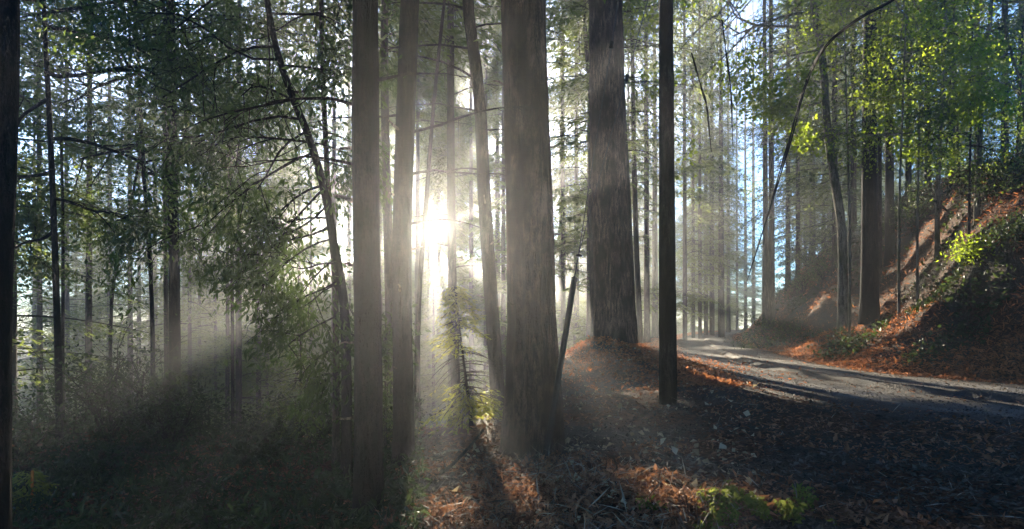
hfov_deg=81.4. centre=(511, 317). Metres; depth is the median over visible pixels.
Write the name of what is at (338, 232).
conifer tree
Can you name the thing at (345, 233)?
conifer tree
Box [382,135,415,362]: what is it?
conifer tree
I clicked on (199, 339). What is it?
conifer tree
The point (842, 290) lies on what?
maple tree
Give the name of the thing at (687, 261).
conifer tree
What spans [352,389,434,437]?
shrub
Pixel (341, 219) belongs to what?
conifer tree
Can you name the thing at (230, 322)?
conifer tree
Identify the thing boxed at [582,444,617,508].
stick
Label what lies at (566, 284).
conifer tree
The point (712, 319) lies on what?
conifer tree
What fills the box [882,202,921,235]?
shrub
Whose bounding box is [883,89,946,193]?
conifer tree
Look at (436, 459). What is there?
stick
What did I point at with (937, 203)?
maple tree
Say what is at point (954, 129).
conifer tree
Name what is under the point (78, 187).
conifer tree
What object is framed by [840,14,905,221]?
conifer tree
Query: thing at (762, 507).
shrub
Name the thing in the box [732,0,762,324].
conifer tree
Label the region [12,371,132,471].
shrub
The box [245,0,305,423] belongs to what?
conifer tree
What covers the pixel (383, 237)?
conifer tree
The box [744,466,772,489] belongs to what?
stick
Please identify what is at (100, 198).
broadleaf tree
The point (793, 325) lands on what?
shrub
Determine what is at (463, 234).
conifer tree
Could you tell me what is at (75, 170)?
conifer tree
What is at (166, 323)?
conifer tree
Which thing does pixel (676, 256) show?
conifer tree
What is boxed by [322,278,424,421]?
conifer tree
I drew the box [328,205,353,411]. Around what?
conifer tree
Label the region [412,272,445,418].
conifer tree
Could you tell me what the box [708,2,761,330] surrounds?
conifer tree
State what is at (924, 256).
shrub
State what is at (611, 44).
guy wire
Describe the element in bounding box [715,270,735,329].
conifer tree
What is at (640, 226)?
conifer tree
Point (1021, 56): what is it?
young tree
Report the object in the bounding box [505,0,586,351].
conifer tree
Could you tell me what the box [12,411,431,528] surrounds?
undergrowth
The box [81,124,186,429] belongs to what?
conifer tree
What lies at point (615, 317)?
redwood tree
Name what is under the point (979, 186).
shrub
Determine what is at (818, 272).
shrub
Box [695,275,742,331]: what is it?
conifer tree
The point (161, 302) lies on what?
conifer tree
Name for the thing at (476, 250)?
conifer tree
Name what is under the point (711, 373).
red leaf drift
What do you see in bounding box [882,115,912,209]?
conifer tree
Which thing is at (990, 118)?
conifer tree
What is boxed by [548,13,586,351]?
conifer tree
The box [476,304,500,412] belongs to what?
conifer tree
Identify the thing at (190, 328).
conifer tree
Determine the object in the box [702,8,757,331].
conifer tree
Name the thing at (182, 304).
conifer tree
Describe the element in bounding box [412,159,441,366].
conifer tree
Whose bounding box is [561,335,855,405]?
red leaf drift
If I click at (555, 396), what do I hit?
leaning dead trunk
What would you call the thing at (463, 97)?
conifer tree
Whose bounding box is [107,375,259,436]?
shrub
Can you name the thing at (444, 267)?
conifer tree
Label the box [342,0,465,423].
conifer tree
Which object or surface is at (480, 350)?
conifer tree
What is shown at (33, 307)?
conifer tree
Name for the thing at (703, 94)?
hanging vine
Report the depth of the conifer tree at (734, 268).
99.77 m
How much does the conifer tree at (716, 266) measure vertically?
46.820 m
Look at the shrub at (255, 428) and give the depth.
12.74 m
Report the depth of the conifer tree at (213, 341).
60.06 m
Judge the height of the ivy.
8.518 m
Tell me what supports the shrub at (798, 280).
on the ground
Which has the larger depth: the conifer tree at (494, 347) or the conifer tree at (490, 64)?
the conifer tree at (490, 64)
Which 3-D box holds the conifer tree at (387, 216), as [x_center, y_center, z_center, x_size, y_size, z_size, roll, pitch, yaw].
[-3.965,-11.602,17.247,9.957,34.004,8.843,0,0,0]
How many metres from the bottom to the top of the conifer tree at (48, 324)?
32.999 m
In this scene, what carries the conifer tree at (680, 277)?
on the ground
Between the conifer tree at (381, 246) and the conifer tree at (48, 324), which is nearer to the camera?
the conifer tree at (381, 246)
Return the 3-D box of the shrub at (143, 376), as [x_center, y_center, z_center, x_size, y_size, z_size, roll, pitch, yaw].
[-8.214,1.537,13.454,3.234,3.443,3.499,0,0,-24]
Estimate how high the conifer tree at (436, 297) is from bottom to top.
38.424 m
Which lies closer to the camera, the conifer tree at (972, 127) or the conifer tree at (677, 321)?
the conifer tree at (972, 127)
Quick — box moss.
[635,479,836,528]
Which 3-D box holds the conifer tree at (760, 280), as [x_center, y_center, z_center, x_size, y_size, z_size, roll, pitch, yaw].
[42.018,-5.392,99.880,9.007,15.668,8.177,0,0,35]
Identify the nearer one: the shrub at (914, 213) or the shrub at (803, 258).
the shrub at (914, 213)
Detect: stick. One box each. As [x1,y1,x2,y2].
[416,453,450,463]
[425,449,469,459]
[429,429,483,481]
[433,497,470,520]
[435,476,465,501]
[491,453,537,482]
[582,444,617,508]
[659,479,717,488]
[681,464,726,488]
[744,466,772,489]
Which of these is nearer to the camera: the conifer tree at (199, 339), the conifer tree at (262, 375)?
the conifer tree at (199, 339)
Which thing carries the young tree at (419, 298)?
on the ground
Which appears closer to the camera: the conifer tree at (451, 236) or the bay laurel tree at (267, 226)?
the bay laurel tree at (267, 226)
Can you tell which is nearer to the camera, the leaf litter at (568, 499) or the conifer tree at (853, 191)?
the leaf litter at (568, 499)
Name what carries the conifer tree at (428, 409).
on the ground
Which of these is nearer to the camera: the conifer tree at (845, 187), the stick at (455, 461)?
the stick at (455, 461)
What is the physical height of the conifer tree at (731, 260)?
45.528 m
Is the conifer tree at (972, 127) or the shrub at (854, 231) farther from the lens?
the conifer tree at (972, 127)
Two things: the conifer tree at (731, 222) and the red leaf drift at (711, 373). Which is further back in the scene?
the conifer tree at (731, 222)
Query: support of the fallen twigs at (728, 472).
on the ground
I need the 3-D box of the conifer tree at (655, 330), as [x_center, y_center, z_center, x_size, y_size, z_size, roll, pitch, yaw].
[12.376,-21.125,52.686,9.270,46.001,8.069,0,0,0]
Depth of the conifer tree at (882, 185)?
78.78 m
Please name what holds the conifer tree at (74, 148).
on the ground
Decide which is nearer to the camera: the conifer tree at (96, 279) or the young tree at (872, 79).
the young tree at (872, 79)
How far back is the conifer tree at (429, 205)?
57.87 m
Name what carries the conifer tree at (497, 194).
on the ground
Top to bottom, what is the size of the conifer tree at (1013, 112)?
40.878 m
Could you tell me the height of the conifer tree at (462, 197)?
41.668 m
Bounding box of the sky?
[17,0,1017,385]
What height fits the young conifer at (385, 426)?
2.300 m
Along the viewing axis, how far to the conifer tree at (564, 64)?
26.90 m
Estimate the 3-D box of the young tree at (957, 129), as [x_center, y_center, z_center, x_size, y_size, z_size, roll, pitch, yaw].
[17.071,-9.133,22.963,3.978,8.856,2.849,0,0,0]
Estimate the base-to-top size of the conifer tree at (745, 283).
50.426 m
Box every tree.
[0,0,19,528]
[12,0,207,416]
[13,0,302,445]
[17,0,133,426]
[17,10,134,423]
[17,45,102,421]
[17,177,84,415]
[17,222,98,414]
[18,0,344,426]
[19,0,232,428]
[20,184,134,397]
[28,84,186,411]
[30,0,430,482]
[43,0,205,427]
[43,158,105,381]
[46,181,121,400]
[59,132,64,412]
[68,0,225,417]
[70,64,157,428]
[70,99,124,327]
[73,157,135,350]
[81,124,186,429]
[90,0,351,430]
[92,196,126,354]
[97,7,209,417]
[104,0,342,432]
[108,153,140,421]
[112,0,235,417]
[114,176,163,398]
[133,192,163,375]
[133,217,235,398]
[134,253,163,418]
[135,132,152,376]
[145,195,203,388]
[149,8,247,431]
[156,8,263,431]
[157,94,217,419]
[159,0,299,433]
[166,0,302,424]
[182,0,330,436]
[182,11,277,436]
[182,223,230,404]
[182,277,253,425]
[190,0,332,435]
[193,92,271,428]
[194,0,436,466]
[197,152,229,341]
[197,152,274,399]
[205,0,497,525]
[205,239,276,400]
[219,292,278,428]
[229,40,297,427]
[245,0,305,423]
[246,26,339,424]
[254,141,305,401]
[255,0,488,431]
[263,57,352,437]
[271,0,380,404]
[274,167,316,377]
[275,164,330,414]
[281,128,316,292]
[284,267,330,427]
[287,119,330,369]
[294,170,353,420]
[303,154,342,355]
[305,0,563,476]
[308,125,352,314]
[314,213,330,360]
[318,0,605,418]
[318,31,352,364]
[320,223,345,371]
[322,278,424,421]
[323,0,582,423]
[326,253,353,422]
[328,8,430,419]
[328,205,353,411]
[329,164,353,315]
[339,1,467,305]
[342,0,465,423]
[346,140,415,364]
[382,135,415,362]
[382,172,413,322]
[383,197,435,291]
[392,0,468,427]
[412,12,483,407]
[412,125,447,409]
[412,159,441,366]
[412,174,480,415]
[412,201,436,331]
[412,261,481,428]
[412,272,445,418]
[412,286,440,427]
[413,3,490,425]
[413,55,475,424]
[413,268,443,417]
[414,0,445,431]
[414,70,483,421]
[420,1,501,411]
[420,275,445,410]
[421,84,475,261]
[421,271,482,427]
[423,27,476,419]
[424,15,500,380]
[435,0,501,417]
[441,0,557,401]
[444,97,483,414]
[447,270,489,418]
[458,16,506,374]
[465,141,481,387]
[465,144,506,385]
[467,264,483,391]
[476,254,506,384]
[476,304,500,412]
[481,0,682,336]
[482,11,557,332]
[493,0,565,458]
[498,0,722,310]
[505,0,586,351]
[546,0,653,351]
[547,9,587,347]
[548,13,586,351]
[551,118,580,341]
[552,0,711,344]
[554,152,581,296]
[555,195,586,344]
[555,263,567,343]
[556,22,586,341]
[566,135,586,340]
[568,0,701,343]
[568,135,586,310]
[580,0,679,330]
[589,0,638,343]
[622,0,933,334]
[626,2,704,338]
[626,83,658,334]
[626,115,651,296]
[630,133,658,331]
[636,0,733,339]
[639,122,658,328]
[640,137,658,321]
[640,176,690,326]
[642,184,702,332]
[650,1,741,337]
[650,102,696,334]
[674,0,746,338]
[674,0,751,334]
[675,95,779,299]
[675,130,708,333]
[676,0,751,335]
[677,0,762,336]
[681,144,703,331]
[687,99,725,329]
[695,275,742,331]
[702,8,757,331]
[702,123,731,330]
[702,132,742,329]
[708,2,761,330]
[715,138,749,329]
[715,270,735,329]
[717,4,761,328]
[723,0,789,335]
[726,0,845,293]
[726,0,861,279]
[729,0,812,331]
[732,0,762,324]
[739,239,776,318]
[740,1,913,276]
[744,0,883,260]
[755,0,956,323]
[757,7,831,265]
[774,55,903,245]
[775,1,860,246]
[775,54,821,279]
[781,0,927,337]
[781,153,826,277]
[784,0,941,246]
[799,0,985,266]
[814,0,1023,257]
[817,0,996,319]
[819,56,861,225]
[824,0,948,283]
[825,0,995,212]
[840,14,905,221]
[841,45,860,226]
[843,104,899,231]
[846,0,1002,305]
[856,1,1014,187]
[878,2,984,210]
[882,41,934,195]
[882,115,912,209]
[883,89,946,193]
[885,0,1023,145]
[894,0,1023,263]
[894,3,999,187]
[894,21,948,190]
[896,0,1023,224]
[899,0,1021,181]
[905,0,1019,172]
[913,0,1023,182]
[913,25,998,175]
[935,0,1023,158]
[943,10,999,165]
[955,0,1023,157]
[959,0,1023,154]
[960,14,1012,166]
[985,3,1017,147]
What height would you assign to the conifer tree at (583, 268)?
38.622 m
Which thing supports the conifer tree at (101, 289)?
on the ground
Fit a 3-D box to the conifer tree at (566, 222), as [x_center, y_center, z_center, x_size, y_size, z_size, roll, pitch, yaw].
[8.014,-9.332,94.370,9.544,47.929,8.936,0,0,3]
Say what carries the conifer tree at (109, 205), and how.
on the ground
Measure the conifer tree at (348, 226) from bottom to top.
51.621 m
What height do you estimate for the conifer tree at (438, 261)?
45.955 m
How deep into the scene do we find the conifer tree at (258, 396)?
32.89 m
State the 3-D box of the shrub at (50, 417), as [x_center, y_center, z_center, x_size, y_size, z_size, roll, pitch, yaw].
[-9.583,1.789,13.187,3.869,3.514,3.155,0,0,-45]
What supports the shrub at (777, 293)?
on the ground
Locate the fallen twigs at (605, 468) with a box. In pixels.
[346,436,762,528]
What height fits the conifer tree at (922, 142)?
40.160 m
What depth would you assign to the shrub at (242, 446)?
10.44 m
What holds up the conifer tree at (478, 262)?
on the ground
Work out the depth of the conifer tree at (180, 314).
62.16 m
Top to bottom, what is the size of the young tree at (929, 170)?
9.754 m
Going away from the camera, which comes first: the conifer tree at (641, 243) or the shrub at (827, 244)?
the shrub at (827, 244)
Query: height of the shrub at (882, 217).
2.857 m
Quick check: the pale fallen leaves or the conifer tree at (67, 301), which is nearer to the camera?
the pale fallen leaves
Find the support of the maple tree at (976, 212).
on the ground
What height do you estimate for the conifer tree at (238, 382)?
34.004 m
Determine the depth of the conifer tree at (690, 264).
102.63 m
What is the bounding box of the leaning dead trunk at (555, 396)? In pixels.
[542,254,581,466]
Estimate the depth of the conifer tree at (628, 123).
52.09 m
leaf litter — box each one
[371,448,757,528]
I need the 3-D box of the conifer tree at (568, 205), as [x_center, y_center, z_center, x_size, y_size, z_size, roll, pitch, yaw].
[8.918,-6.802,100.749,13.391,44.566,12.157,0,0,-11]
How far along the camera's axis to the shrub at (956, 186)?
21.22 m
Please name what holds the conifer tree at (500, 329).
on the ground
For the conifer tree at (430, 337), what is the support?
on the ground
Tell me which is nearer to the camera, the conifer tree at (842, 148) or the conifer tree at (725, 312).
the conifer tree at (842, 148)
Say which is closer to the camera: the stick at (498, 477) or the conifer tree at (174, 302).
the stick at (498, 477)
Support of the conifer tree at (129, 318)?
on the ground
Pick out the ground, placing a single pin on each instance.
(886, 300)
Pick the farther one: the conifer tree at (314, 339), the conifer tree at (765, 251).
the conifer tree at (314, 339)
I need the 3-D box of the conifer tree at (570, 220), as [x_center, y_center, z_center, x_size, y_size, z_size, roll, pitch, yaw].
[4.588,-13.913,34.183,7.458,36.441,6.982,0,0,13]
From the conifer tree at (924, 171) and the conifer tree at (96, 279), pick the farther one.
the conifer tree at (96, 279)
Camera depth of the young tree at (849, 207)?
21.97 m
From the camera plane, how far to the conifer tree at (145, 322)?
54.81 m
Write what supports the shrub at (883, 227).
on the ground
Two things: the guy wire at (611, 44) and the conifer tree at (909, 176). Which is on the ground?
the conifer tree at (909, 176)
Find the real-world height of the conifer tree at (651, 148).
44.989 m
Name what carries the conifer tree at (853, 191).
on the ground
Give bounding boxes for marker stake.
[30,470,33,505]
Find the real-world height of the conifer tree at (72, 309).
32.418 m
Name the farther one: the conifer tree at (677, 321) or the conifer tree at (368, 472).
the conifer tree at (677, 321)
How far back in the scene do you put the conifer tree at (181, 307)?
67.22 m
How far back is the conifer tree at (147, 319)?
80.60 m
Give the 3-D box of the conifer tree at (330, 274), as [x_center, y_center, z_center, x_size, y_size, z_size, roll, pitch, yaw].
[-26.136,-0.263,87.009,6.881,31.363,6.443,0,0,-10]
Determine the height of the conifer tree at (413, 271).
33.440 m
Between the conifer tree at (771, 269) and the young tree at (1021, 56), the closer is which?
the young tree at (1021, 56)
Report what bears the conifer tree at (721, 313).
on the ground
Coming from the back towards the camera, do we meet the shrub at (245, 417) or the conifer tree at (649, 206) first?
the conifer tree at (649, 206)
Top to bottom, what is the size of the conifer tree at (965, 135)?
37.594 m
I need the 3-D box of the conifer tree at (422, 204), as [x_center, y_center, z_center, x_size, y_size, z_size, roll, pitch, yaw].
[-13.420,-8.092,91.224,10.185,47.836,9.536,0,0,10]
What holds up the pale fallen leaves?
on the ground
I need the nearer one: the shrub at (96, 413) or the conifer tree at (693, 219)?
the shrub at (96, 413)
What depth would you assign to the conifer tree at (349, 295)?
48.12 m
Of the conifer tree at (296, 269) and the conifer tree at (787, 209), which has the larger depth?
the conifer tree at (296, 269)
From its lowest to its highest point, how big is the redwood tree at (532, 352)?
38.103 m
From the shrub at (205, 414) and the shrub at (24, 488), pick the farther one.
the shrub at (205, 414)
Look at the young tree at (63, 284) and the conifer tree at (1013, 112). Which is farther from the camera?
the conifer tree at (1013, 112)
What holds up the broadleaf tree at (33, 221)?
on the ground
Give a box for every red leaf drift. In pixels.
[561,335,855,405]
[596,330,760,390]
[731,291,1023,384]
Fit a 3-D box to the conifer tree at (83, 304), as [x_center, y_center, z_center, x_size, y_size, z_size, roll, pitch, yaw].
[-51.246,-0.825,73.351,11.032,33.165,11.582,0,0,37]
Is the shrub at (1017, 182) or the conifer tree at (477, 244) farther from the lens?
the conifer tree at (477, 244)
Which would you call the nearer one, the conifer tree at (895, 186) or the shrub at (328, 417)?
the shrub at (328, 417)
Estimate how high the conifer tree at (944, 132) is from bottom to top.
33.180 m
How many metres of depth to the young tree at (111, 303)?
17.97 m
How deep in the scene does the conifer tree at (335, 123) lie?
47.87 m
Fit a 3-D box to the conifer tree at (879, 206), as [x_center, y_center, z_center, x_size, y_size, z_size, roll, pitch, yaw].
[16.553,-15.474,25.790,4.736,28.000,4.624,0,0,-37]
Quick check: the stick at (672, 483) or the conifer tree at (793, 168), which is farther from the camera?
the conifer tree at (793, 168)
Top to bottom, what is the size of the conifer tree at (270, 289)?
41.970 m
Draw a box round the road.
[677,330,1023,432]
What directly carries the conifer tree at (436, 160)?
on the ground
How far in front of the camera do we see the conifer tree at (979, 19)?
33.85 m
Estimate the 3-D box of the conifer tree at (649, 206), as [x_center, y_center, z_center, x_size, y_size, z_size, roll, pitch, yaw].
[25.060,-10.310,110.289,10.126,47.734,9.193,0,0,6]
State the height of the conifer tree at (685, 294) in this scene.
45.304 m
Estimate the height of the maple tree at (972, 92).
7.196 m
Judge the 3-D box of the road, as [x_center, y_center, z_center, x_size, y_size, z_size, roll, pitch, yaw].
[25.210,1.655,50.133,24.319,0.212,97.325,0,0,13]
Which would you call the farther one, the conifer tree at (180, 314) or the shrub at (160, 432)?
the conifer tree at (180, 314)
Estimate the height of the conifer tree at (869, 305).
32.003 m
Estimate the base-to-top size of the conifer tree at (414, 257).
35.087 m
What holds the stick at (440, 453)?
on the ground
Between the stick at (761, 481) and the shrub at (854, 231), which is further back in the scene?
the shrub at (854, 231)
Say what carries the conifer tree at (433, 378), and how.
on the ground
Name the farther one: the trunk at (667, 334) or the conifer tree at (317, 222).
the conifer tree at (317, 222)
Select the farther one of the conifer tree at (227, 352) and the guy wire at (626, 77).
the conifer tree at (227, 352)
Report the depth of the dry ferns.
18.89 m
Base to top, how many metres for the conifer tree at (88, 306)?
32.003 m
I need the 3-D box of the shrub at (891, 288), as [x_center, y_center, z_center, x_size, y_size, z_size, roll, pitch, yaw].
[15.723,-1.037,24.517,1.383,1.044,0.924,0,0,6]
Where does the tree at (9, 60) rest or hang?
on the ground
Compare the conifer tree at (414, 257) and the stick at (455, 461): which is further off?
the conifer tree at (414, 257)
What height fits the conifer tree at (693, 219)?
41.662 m
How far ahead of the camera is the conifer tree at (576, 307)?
47.85 m
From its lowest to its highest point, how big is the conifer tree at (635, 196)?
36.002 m
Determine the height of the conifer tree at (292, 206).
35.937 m
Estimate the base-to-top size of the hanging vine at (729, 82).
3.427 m
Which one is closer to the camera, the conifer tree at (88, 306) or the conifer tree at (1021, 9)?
the conifer tree at (88, 306)
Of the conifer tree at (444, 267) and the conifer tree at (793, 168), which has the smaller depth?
the conifer tree at (793, 168)
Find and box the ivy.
[739,164,1018,366]
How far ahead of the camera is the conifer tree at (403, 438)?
8.48 m
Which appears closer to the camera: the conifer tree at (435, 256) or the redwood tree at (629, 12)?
the redwood tree at (629, 12)
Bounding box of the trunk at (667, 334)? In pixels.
[659,0,676,404]
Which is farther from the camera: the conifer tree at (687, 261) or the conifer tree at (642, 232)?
the conifer tree at (687, 261)
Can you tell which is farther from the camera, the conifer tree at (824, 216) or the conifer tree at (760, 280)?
the conifer tree at (760, 280)
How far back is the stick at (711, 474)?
6.76 m
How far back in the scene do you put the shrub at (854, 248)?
29.40 m
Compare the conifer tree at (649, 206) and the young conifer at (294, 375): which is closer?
the young conifer at (294, 375)
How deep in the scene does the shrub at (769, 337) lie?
29.70 m
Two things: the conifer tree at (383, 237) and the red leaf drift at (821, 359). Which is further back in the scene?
the conifer tree at (383, 237)
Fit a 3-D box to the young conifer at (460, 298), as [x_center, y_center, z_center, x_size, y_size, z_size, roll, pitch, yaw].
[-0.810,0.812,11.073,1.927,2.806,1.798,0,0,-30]
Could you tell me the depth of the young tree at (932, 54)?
19.04 m
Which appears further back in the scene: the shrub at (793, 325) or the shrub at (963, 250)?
the shrub at (793, 325)
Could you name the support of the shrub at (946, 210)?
on the ground
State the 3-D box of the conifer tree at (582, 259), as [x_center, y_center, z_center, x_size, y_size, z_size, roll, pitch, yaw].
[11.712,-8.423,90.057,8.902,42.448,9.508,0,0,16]
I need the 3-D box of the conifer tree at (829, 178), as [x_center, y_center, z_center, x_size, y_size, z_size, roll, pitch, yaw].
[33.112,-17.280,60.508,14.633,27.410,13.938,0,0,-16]
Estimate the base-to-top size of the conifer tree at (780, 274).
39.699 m
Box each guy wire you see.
[578,1,617,253]
[579,0,647,252]
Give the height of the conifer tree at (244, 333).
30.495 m
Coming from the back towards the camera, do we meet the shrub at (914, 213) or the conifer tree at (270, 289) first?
the conifer tree at (270, 289)
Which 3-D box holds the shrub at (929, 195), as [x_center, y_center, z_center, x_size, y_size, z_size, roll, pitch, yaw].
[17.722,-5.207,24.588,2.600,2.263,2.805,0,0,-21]
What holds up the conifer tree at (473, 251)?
on the ground
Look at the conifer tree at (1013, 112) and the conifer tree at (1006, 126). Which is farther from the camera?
the conifer tree at (1013, 112)
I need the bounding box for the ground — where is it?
[12,160,1023,528]
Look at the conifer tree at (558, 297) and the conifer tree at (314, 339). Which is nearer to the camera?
the conifer tree at (314, 339)
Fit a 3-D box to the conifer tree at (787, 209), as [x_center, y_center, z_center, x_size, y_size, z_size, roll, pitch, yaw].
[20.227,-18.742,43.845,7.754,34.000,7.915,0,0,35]
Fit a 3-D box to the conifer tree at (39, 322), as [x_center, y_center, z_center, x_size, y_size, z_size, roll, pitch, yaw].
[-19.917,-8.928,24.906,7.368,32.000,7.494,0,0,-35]
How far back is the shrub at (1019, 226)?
16.57 m
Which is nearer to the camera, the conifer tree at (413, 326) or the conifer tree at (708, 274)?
the conifer tree at (413, 326)
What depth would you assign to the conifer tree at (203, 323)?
60.40 m
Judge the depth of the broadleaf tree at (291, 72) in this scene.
18.07 m
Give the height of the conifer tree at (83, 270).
39.468 m
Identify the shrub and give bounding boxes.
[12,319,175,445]
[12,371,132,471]
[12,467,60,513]
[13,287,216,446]
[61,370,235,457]
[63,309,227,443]
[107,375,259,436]
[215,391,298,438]
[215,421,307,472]
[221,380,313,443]
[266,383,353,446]
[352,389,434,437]
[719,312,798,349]
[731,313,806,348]
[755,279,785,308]
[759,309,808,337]
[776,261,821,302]
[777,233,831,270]
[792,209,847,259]
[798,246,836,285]
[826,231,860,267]
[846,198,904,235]
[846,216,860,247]
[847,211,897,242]
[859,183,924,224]
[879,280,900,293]
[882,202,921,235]
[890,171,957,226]
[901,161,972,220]
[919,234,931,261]
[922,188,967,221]
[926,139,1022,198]
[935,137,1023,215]
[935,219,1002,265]
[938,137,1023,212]
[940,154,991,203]
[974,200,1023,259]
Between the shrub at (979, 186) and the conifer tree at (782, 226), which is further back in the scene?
the conifer tree at (782, 226)
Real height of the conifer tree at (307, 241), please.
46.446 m
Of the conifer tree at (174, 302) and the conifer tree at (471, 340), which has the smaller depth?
the conifer tree at (174, 302)
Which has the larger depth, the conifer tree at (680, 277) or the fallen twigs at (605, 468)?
the conifer tree at (680, 277)
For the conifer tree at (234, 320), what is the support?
on the ground
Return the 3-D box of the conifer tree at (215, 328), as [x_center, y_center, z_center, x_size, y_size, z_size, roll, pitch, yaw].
[-20.282,-4.993,40.170,7.915,36.237,7.754,0,0,30]
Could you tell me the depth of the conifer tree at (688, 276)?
55.84 m
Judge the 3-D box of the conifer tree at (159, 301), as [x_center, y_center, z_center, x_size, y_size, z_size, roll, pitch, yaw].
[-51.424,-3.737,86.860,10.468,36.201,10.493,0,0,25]
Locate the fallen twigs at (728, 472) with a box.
[12,226,1023,528]
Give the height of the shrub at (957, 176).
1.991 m
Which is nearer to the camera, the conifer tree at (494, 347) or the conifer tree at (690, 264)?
the conifer tree at (494, 347)
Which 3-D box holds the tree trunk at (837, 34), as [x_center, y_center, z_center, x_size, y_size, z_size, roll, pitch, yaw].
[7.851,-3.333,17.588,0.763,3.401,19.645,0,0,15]
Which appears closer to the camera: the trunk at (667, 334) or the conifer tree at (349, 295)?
the trunk at (667, 334)
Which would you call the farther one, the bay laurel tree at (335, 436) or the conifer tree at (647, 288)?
the conifer tree at (647, 288)
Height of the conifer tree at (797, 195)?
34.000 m
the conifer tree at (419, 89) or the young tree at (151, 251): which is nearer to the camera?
the young tree at (151, 251)
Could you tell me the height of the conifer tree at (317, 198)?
41.378 m
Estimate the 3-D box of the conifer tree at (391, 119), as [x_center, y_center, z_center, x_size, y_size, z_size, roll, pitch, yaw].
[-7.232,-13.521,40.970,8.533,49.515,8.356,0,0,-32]
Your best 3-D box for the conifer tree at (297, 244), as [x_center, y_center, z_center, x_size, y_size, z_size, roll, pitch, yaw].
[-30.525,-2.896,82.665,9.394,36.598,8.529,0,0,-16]
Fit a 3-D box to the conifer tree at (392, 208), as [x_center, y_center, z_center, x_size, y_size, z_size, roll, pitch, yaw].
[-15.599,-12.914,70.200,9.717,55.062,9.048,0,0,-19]
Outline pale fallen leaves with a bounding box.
[386,343,759,528]
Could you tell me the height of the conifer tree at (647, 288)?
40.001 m
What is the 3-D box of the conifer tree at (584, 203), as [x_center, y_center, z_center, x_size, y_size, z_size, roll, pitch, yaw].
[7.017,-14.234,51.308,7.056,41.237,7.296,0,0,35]
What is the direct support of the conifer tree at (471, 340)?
on the ground
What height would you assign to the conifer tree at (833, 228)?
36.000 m
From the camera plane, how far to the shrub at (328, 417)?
11.89 m
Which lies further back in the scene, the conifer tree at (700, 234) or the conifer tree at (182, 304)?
the conifer tree at (182, 304)
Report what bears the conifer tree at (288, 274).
on the ground
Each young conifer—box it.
[261,298,340,444]
[381,324,392,447]
[414,285,504,437]
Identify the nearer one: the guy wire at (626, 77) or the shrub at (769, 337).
the guy wire at (626, 77)
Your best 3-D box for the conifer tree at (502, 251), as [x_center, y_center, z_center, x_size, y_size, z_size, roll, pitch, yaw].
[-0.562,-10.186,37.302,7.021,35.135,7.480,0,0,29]
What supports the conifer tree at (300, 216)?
on the ground
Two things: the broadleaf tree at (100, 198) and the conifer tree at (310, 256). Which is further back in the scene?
the conifer tree at (310, 256)
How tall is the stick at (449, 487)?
0.135 m
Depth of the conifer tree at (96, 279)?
76.24 m
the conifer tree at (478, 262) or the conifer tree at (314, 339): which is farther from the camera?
the conifer tree at (478, 262)
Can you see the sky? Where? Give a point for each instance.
(748, 8)
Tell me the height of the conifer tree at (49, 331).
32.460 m
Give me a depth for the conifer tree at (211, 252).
84.17 m
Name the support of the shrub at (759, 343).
on the ground
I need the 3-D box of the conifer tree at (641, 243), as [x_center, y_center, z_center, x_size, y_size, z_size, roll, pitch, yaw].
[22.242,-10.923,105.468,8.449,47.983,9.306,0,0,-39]
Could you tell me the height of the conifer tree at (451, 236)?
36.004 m
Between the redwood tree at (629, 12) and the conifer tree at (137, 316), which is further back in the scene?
the conifer tree at (137, 316)
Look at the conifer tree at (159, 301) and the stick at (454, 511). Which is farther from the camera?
the conifer tree at (159, 301)
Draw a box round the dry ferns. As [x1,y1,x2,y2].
[741,151,1023,379]
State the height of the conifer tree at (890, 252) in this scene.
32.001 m
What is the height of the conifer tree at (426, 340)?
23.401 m
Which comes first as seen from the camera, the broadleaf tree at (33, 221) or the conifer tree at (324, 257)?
the broadleaf tree at (33, 221)
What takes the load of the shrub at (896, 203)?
on the ground
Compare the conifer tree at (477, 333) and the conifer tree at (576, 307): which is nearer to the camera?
the conifer tree at (576, 307)
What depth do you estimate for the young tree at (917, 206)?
20.97 m
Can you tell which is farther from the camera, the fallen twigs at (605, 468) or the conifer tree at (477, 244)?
the conifer tree at (477, 244)
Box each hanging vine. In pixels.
[691,53,711,151]
[721,20,732,147]
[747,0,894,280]
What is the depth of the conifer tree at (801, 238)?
73.85 m
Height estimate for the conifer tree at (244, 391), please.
42.533 m

